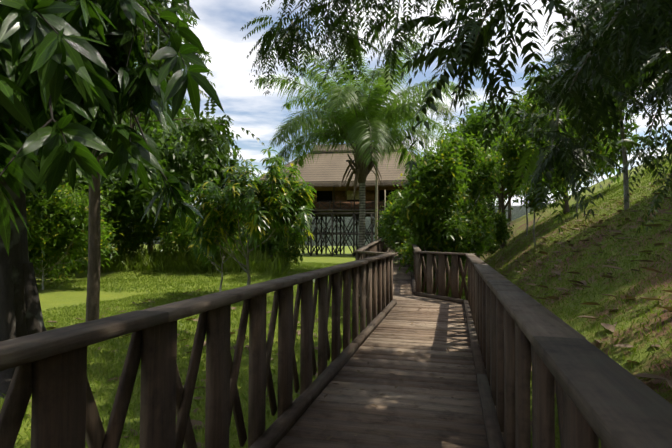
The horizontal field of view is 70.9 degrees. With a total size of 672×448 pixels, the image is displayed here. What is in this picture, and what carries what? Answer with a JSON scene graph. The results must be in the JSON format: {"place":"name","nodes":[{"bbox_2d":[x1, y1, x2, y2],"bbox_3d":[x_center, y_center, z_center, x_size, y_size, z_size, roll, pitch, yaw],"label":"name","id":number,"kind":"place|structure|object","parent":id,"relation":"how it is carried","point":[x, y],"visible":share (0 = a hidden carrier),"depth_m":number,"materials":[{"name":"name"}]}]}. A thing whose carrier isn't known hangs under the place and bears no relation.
{"place":"outdoors","nodes":[
{"label":"outdoors","id":0,"kind":"place"},
{"bbox_2d":[123,241,369,245],"bbox_3d":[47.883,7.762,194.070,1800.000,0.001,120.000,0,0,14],"label":"river water","id":1,"kind":"structure","parent":0,"point":[334,244],"depth_m":186.74,"materials":[{"name":"grey liquid"}]},
{"bbox_2d":[0,154,671,447],"bbox_3d":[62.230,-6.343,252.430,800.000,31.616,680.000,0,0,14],"label":"ground","id":2,"kind":"structure","parent":0,"point":[49,297],"depth_m":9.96,"materials":[{"name":"green plant"}]},
{"bbox_2d":[0,118,46,398],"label":"tree","id":3,"kind":"object","parent":2,"relation":"on","point":[20,311],"visible":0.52,"depth_m":6.64,"materials":[{"name":"brown plant"}]},
{"bbox_2d":[26,190,51,276],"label":"lawn shrub","id":4,"kind":"object","parent":2,"relation":"on","point":[35,255],"depth_m":16.09,"materials":[{"name":"green plant"}]},
{"bbox_2d":[26,191,87,281],"bbox_3d":[-13.318,0.240,20.236,5.869,5.813,5.813,0,0,14],"label":"lawn shrub","id":5,"kind":"object","parent":2,"relation":"on","point":[54,270],"depth_m":20.31,"materials":[{"name":"green plant"}]},
{"bbox_2d":[25,133,88,197],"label":"tree","id":6,"kind":"object","parent":2,"relation":"on","point":[79,176],"depth_m":19.44,"materials":[{"name":"green plant"}]},
{"bbox_2d":[25,178,118,289],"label":"tree","id":7,"kind":"object","parent":2,"relation":"on","point":[49,206],"depth_m":16.49,"materials":[{"name":"green plant"}]},
{"bbox_2d":[25,180,122,275],"bbox_3d":[-11.061,0.223,18.335,5.932,4.520,6.491,0,0,14],"label":"lawn shrub","id":8,"kind":"object","parent":2,"relation":"on","point":[83,198],"depth_m":17.50,"materials":[{"name":"green plant"}]},
{"bbox_2d":[23,61,135,166],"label":"tree","id":9,"kind":"object","parent":2,"relation":"on","point":[37,155],"visible":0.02,"depth_m":15.50,"materials":[{"name":"green plant"}]},
{"bbox_2d":[79,209,146,259],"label":"lawn shrub","id":10,"kind":"object","parent":2,"relation":"on","point":[115,241],"depth_m":24.04,"materials":[{"name":"green plant"}]},
{"bbox_2d":[76,143,173,230],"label":"tree","id":11,"kind":"object","parent":2,"relation":"on","point":[130,192],"depth_m":22.87,"materials":[{"name":"green plant"}]},
{"bbox_2d":[100,102,190,242],"bbox_3d":[-17.513,-4.108,37.938,11.562,14.403,13.979,0,0,14],"label":"tree","id":12,"kind":"object","parent":2,"relation":"on","point":[127,120],"depth_m":35.19,"materials":[{"name":"green plant"}]},
{"bbox_2d":[111,185,193,258],"bbox_3d":[-9.403,-0.076,25.545,3.851,4.638,4.347,0,0,14],"label":"lawn shrub","id":13,"kind":"object","parent":2,"relation":"on","point":[160,228],"depth_m":24.44,"materials":[{"name":"green plant"}]},
{"bbox_2d":[99,106,233,250],"bbox_3d":[-12.759,-3.614,34.091,10.207,13.253,10.327,0,0,14],"label":"tree","id":14,"kind":"object","parent":2,"relation":"on","point":[141,122],"depth_m":33.06,"materials":[{"name":"green plant"}]},
{"bbox_2d":[49,243,292,275],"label":"tall grass","id":15,"kind":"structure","parent":2,"relation":"on","point":[260,261],"depth_m":23.89,"materials":[{"name":"green plant"}]},
{"bbox_2d":[85,0,268,321],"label":"tree","id":16,"kind":"object","parent":2,"relation":"on","point":[204,139],"depth_m":9.13,"materials":[{"name":"green plant"}]},
{"bbox_2d":[122,104,255,253],"bbox_3d":[-10.143,-2.302,29.738,9.967,10.426,8.082,0,-1,46],"label":"tree","id":17,"kind":"object","parent":2,"relation":"on","point":[192,175],"depth_m":26.84,"materials":[{"name":"green plant"}]},
{"bbox_2d":[27,289,377,447],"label":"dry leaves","id":18,"kind":"object","parent":2,"relation":"on","point":[195,422],"depth_m":8.22,"materials":[{"name":"brown plant"}]},
{"bbox_2d":[165,197,244,268],"bbox_3d":[-6.636,0.568,24.593,3.812,3.744,4.104,0,0,14],"label":"lawn shrub","id":19,"kind":"object","parent":2,"relation":"on","point":[187,239],"depth_m":23.70,"materials":[{"name":"green plant"}]},
{"bbox_2d":[178,101,233,204],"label":"tree","id":20,"kind":"object","parent":2,"relation":"on","point":[185,111],"depth_m":43.03,"materials":[{"name":"green plant"}]},
{"bbox_2d":[187,222,247,291],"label":"mango tree","id":21,"kind":"object","parent":2,"relation":"on","point":[200,255],"depth_m":16.06,"materials":[{"name":"green plant"}]},
{"bbox_2d":[181,147,316,284],"bbox_3d":[-2.488,0.169,14.235,4.308,4.493,4.133,0,0,-14],"label":"mango tree","id":22,"kind":"object","parent":2,"relation":"on","point":[256,217],"depth_m":13.46,"materials":[{"name":"green plant"}]},
{"bbox_2d":[234,224,290,259],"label":"lawn shrub","id":23,"kind":"object","parent":2,"relation":"on","point":[246,242],"depth_m":29.34,"materials":[{"name":"green plant"}]},
{"bbox_2d":[251,222,309,267],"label":"lawn shrub","id":24,"kind":"object","parent":2,"relation":"on","point":[278,240],"depth_m":26.01,"materials":[{"name":"green plant"}]},
{"bbox_2d":[291,210,383,255],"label":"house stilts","id":25,"kind":"object","parent":2,"relation":"on","point":[336,214],"visible":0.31,"depth_m":56.32,"materials":[{"name":"brown wood"}]},
{"bbox_2d":[153,204,548,241],"bbox_3d":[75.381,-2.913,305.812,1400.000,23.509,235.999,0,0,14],"label":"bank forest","id":26,"kind":"object","parent":2,"relation":"on","point":[517,212],"visible":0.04,"depth_m":223.99,"materials":[{"name":"green plant"}]},
{"bbox_2d":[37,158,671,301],"bbox_3d":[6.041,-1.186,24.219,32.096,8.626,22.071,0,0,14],"label":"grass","id":27,"kind":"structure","parent":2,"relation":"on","point":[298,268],"depth_m":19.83,"materials":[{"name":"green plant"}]},
{"bbox_2d":[254,28,479,248],"bbox_3d":[1.666,-4.011,27.500,12.514,13.851,13.990,0,0,14],"label":"palm","id":28,"kind":"object","parent":2,"relation":"on","point":[375,115],"depth_m":26.02,"materials":[{"name":"green plant"}]},
{"bbox_2d":[347,138,375,182],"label":"dead palm fronds","id":29,"kind":"object","parent":28,"relation":"attached to","point":[363,174],"visible":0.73,"depth_m":27.38,"materials":[{"name":"brown plant"}]},
{"bbox_2d":[341,157,384,196],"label":"fronds","id":30,"kind":"object","parent":28,"relation":"attached to","point":[355,179],"visible":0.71,"depth_m":27.34,"materials":[{"name":"brown plant"}]},
{"bbox_2d":[274,47,470,161],"bbox_3d":[1.696,-6.840,27.771,12.601,8.129,12.190,0,0,-23],"label":"palm rachis","id":31,"kind":"object","parent":28,"relation":"attached to","point":[357,110],"visible":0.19,"depth_m":26.45,"materials":[{"name":"green plant"}]},
{"bbox_2d":[375,162,377,240],"bbox_3d":[2.981,-0.501,34.754,0.215,8.301,0.220,0,0,14],"label":"post","id":32,"kind":"object","parent":2,"relation":"on","point":[376,199],"visible":0.48,"depth_m":34.69,"materials":[{"name":"grey wood"}]},
{"bbox_2d":[374,189,402,257],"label":"bush","id":33,"kind":"object","parent":2,"relation":"on","point":[381,235],"depth_m":26.24,"materials":[{"name":"green plant"}]},
{"bbox_2d":[379,187,400,222],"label":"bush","id":34,"kind":"object","parent":2,"relation":"on","point":[387,201],"depth_m":29.85,"materials":[{"name":"green plant"}]},
{"bbox_2d":[376,187,411,255],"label":"bush","id":35,"kind":"object","parent":2,"relation":"on","point":[396,237],"depth_m":20.36,"materials":[{"name":"green plant"}]},
{"bbox_2d":[393,228,472,281],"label":"shrub","id":36,"kind":"object","parent":2,"relation":"on","point":[401,252],"depth_m":18.00,"materials":[{"name":"green plant"}]},
{"bbox_2d":[399,211,474,291],"bbox_3d":[3.572,1.076,16.447,2.738,3.032,2.728,0,0,14],"label":"shrub","id":37,"kind":"object","parent":2,"relation":"on","point":[411,263],"depth_m":16.29,"materials":[{"name":"green plant"}]},
{"bbox_2d":[387,126,495,294],"bbox_3d":[3.525,-0.329,15.803,3.442,5.650,3.867,0,0,14],"label":"bush","id":38,"kind":"object","parent":2,"relation":"on","point":[422,190],"depth_m":14.86,"materials":[{"name":"green plant"}]},
{"bbox_2d":[405,108,521,257],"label":"tree","id":39,"kind":"object","parent":2,"relation":"on","point":[463,126],"depth_m":41.69,"materials":[{"name":"green plant"}]},
{"bbox_2d":[431,131,505,254],"bbox_3d":[5.148,-0.570,19.549,3.663,6.398,4.089,0,0,14],"label":"bush","id":40,"kind":"object","parent":2,"relation":"on","point":[488,168],"depth_m":18.92,"materials":[{"name":"green plant"}]},
{"bbox_2d":[275,0,670,153],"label":"tree branches","id":41,"kind":"object","parent":2,"relation":"on","point":[580,69],"visible":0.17,"depth_m":5.86,"materials":[{"name":"brown plant"}]},
{"bbox_2d":[240,0,671,234],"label":"overhanging leaves","id":42,"kind":"object","parent":41,"relation":"hanging from","point":[467,55],"visible":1,"depth_m":5.67,"materials":[{"name":"green plant"}]},
{"bbox_2d":[436,95,512,215],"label":"tree","id":43,"kind":"object","parent":2,"relation":"on","point":[460,126],"depth_m":48.38,"materials":[{"name":"green plant"}]},
{"bbox_2d":[475,195,499,255],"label":"bush","id":44,"kind":"object","parent":2,"relation":"on","point":[491,251],"depth_m":35.41,"materials":[{"name":"green plant"}]},
{"bbox_2d":[465,163,514,257],"bbox_3d":[8.453,-0.455,27.597,3.650,6.840,5.042,0,0,14],"label":"bush","id":45,"kind":"object","parent":2,"relation":"on","point":[502,232],"depth_m":26.28,"materials":[{"name":"green plant"}]},
{"bbox_2d":[444,100,554,248],"bbox_3d":[11.865,-3.527,32.278,9.405,10.647,8.856,0,0,14],"label":"tree","id":46,"kind":"object","parent":2,"relation":"on","point":[475,128],"depth_m":32.60,"materials":[{"name":"green plant"}]},
{"bbox_2d":[476,86,527,221],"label":"tree","id":47,"kind":"object","parent":2,"relation":"on","point":[513,103],"depth_m":57.86,"materials":[{"name":"green plant"}]},
{"bbox_2d":[498,143,553,235],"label":"tree","id":48,"kind":"object","parent":2,"relation":"on","point":[510,179],"depth_m":28.67,"materials":[{"name":"green plant"}]},
{"bbox_2d":[490,88,581,245],"bbox_3d":[9.047,-2.618,22.116,4.611,7.436,5.124,0,0,14],"label":"tree","id":49,"kind":"object","parent":2,"relation":"on","point":[516,152],"depth_m":21.22,"materials":[{"name":"green plant"}]},
{"bbox_2d":[467,174,671,430],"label":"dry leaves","id":50,"kind":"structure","parent":2,"relation":"on","point":[642,375],"depth_m":10.21,"materials":[{"name":"brown plant"}]},
{"bbox_2d":[544,103,613,212],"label":"tree","id":51,"kind":"object","parent":2,"relation":"on","point":[602,152],"depth_m":24.31,"materials":[{"name":"green plant"}]},
{"bbox_2d":[504,58,654,213],"bbox_3d":[14.774,-5.328,28.424,9.105,9.541,8.625,0,0,14],"label":"tree","id":52,"kind":"object","parent":2,"relation":"on","point":[614,148],"depth_m":28.04,"materials":[{"name":"green plant"}]},
{"bbox_2d":[506,0,669,209],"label":"tree","id":53,"kind":"object","parent":2,"relation":"on","point":[568,47],"depth_m":16.95,"materials":[{"name":"green plant"}]},
{"bbox_2d":[555,0,671,117],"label":"tree","id":54,"kind":"object","parent":2,"relation":"on","point":[648,49],"depth_m":13.81,"materials":[{"name":"green plant"}]},
{"bbox_2d":[580,0,671,119],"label":"tree","id":55,"kind":"object","parent":2,"relation":"on","point":[638,87],"depth_m":15.36,"materials":[{"name":"green plant"}]},
{"bbox_2d":[620,0,668,26],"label":"tree","id":56,"kind":"object","parent":2,"relation":"on","point":[654,11],"visible":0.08,"depth_m":12.16,"materials":[{"name":"green plant"}]},
{"bbox_3d":[3.758,3.488,28.907,1.700,3.160,34.700,0,0,8],"label":"substructure","id":57,"kind":"object","parent":2,"relation":"on","visible":0},
{"bbox_2d":[412,250,415,281],"bbox_3d":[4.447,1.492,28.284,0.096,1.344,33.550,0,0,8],"label":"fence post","id":58,"kind":"object","parent":57,"relation":"on","point":[414,266],"visible":0.04,"depth_m":14.88,"materials":[{"name":"brown wood"}]},
{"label":"tree","id":59,"kind":"object","parent":2,"relation":"on","visible":0},
{"bbox_2d":[0,0,187,201],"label":"tree branches","id":60,"kind":"object","parent":59,"relation":"attached to","point":[50,102],"visible":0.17,"depth_m":6.20,"materials":[{"name":"brown plant"}]},
{"bbox_2d":[0,0,223,255],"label":"tree","id":61,"kind":"object","parent":59,"relation":"attached to","point":[66,68],"visible":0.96,"depth_m":5.21,"materials":[{"name":"green plant"}]},
{"bbox_2d":[308,200,387,209],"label":"house veranda rail","id":62,"kind":"object","parent":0,"point":[340,208],"visible":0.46,"depth_m":53.95,"materials":[{"name":"brown wood"}]},
{"bbox_2d":[300,183,407,208],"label":"house walls","id":63,"kind":"structure","parent":0,"point":[339,194],"depth_m":55.21,"materials":[{"name":"brown wood"}]},
{"bbox_2d":[253,143,414,182],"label":"thatch roof","id":64,"kind":"object","parent":63,"relation":"on","point":[327,168],"visible":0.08,"depth_m":54.97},
{"bbox_2d":[248,181,405,187],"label":"roof edge","id":65,"kind":"object","parent":64,"relation":"attached to","point":[333,184],"visible":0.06,"depth_m":52.17,"materials":[{"name":"brown wood"}]},
{"bbox_2d":[347,191,358,199],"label":"window","id":66,"kind":"structure","parent":63,"relation":"attached to","point":[350,195],"depth_m":55.10,"materials":[{"name":"glass"}]},
{"bbox_2d":[313,184,396,208],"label":"posts","id":67,"kind":"object","parent":63,"relation":"attached to","point":[333,198],"visible":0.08,"depth_m":55.37,"materials":[{"name":"brown wood"}]},
{"bbox_2d":[317,190,394,201],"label":"window","id":68,"kind":"structure","parent":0,"point":[324,196],"depth_m":56.72,"materials":[{"name":"black glass"}]},
{"bbox_2d":[371,213,382,242],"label":"house landing frame","id":69,"kind":"object","parent":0,"point":[372,220],"visible":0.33,"depth_m":49.54,"materials":[{"name":"wood"}]},
{"bbox_2d":[384,190,385,208],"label":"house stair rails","id":70,"kind":"object","parent":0,"point":[384,198],"visible":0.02,"depth_m":41.89,"materials":[{"name":"wood"}]},
{"bbox_2d":[273,293,503,447],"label":"deck","id":71,"kind":"structure","parent":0,"point":[344,416],"depth_m":4.29,"materials":[{"name":"brown wood"}]},
{"bbox_2d":[0,256,392,447],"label":"balusters","id":72,"kind":"object","parent":71,"relation":"on","point":[64,412],"visible":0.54,"depth_m":2.54,"materials":[{"name":"brown wood"}]},
{"bbox_2d":[0,253,396,447],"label":"rail","id":73,"kind":"object","parent":71,"relation":"on","point":[19,351],"visible":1,"depth_m":2.32,"materials":[{"name":"brown wood"}]},
{"bbox_2d":[356,253,379,310],"bbox_3d":[0.822,1.355,11.045,0.096,1.341,1.912,1,-2,-20],"label":"rail jog","id":74,"kind":"object","parent":71,"relation":"on","point":[361,255],"visible":0.17,"depth_m":11.32,"materials":[{"name":"brown wood"}]},
{"bbox_2d":[356,251,396,299],"bbox_3d":[0.885,1.186,10.996,0.198,1.076,2.029,1,-2,-20],"label":"handrail","id":75,"kind":"object","parent":71,"relation":"on","point":[371,252],"visible":0.39,"depth_m":10.86,"materials":[{"name":"brown wood"}]},
{"bbox_2d":[319,303,474,443],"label":"dry leaves","id":76,"kind":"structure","parent":71,"relation":"on","point":[329,437],"depth_m":4.39,"materials":[{"name":"brown plant"}]},
{"bbox_2d":[416,253,467,299],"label":"balusters","id":77,"kind":"object","parent":71,"relation":"on","point":[453,275],"visible":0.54,"depth_m":10.86,"materials":[{"name":"brown wood"}]},
{"bbox_2d":[414,251,474,303],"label":"railing rails","id":78,"kind":"object","parent":71,"relation":"on","point":[451,299],"visible":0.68,"depth_m":10.74,"materials":[{"name":"brown wood"}]},
{"bbox_2d":[468,260,605,447],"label":"rail","id":79,"kind":"object","parent":71,"relation":"on","point":[510,356],"visible":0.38,"depth_m":2.43,"materials":[{"name":"brown wood"}]},
{"bbox_2d":[464,253,671,447],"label":"rail","id":80,"kind":"object","parent":79,"relation":"on","point":[616,404],"visible":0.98,"depth_m":1.21,"materials":[{"name":"brown wood"}]},
{"bbox_2d":[377,248,413,293],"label":"deck","id":81,"kind":"structure","parent":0,"point":[402,281],"depth_m":15.39,"materials":[{"name":"brown wood"}]},
{"bbox_2d":[355,240,388,258],"bbox_3d":[3.003,1.498,29.100,0.096,1.344,34.754,0,0,8],"label":"rail","id":82,"kind":"object","parent":81,"relation":"on","point":[378,247],"visible":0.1,"depth_m":21.18,"materials":[{"name":"brown wood"}]},
{"bbox_2d":[354,238,391,252],"bbox_3d":[3.032,1.327,29.026,0.199,1.083,34.876,0,0,8],"label":"rail","id":83,"kind":"object","parent":81,"relation":"on","point":[365,247],"visible":0.29,"depth_m":15.26,"materials":[{"name":"brown wood"}]},
{"bbox_2d":[409,244,420,294],"bbox_3d":[4.399,1.321,28.224,0.200,1.084,33.676,0,0,8],"label":"rail","id":84,"kind":"object","parent":81,"relation":"on","point":[416,248],"visible":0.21,"depth_m":13.57,"materials":[{"name":"brown wood"}]},
{"bbox_2d":[136,0,671,205],"label":"sky","id":85,"kind":"structure","parent":0,"point":[220,23],"materials":[{"name":"white"}]}
]}

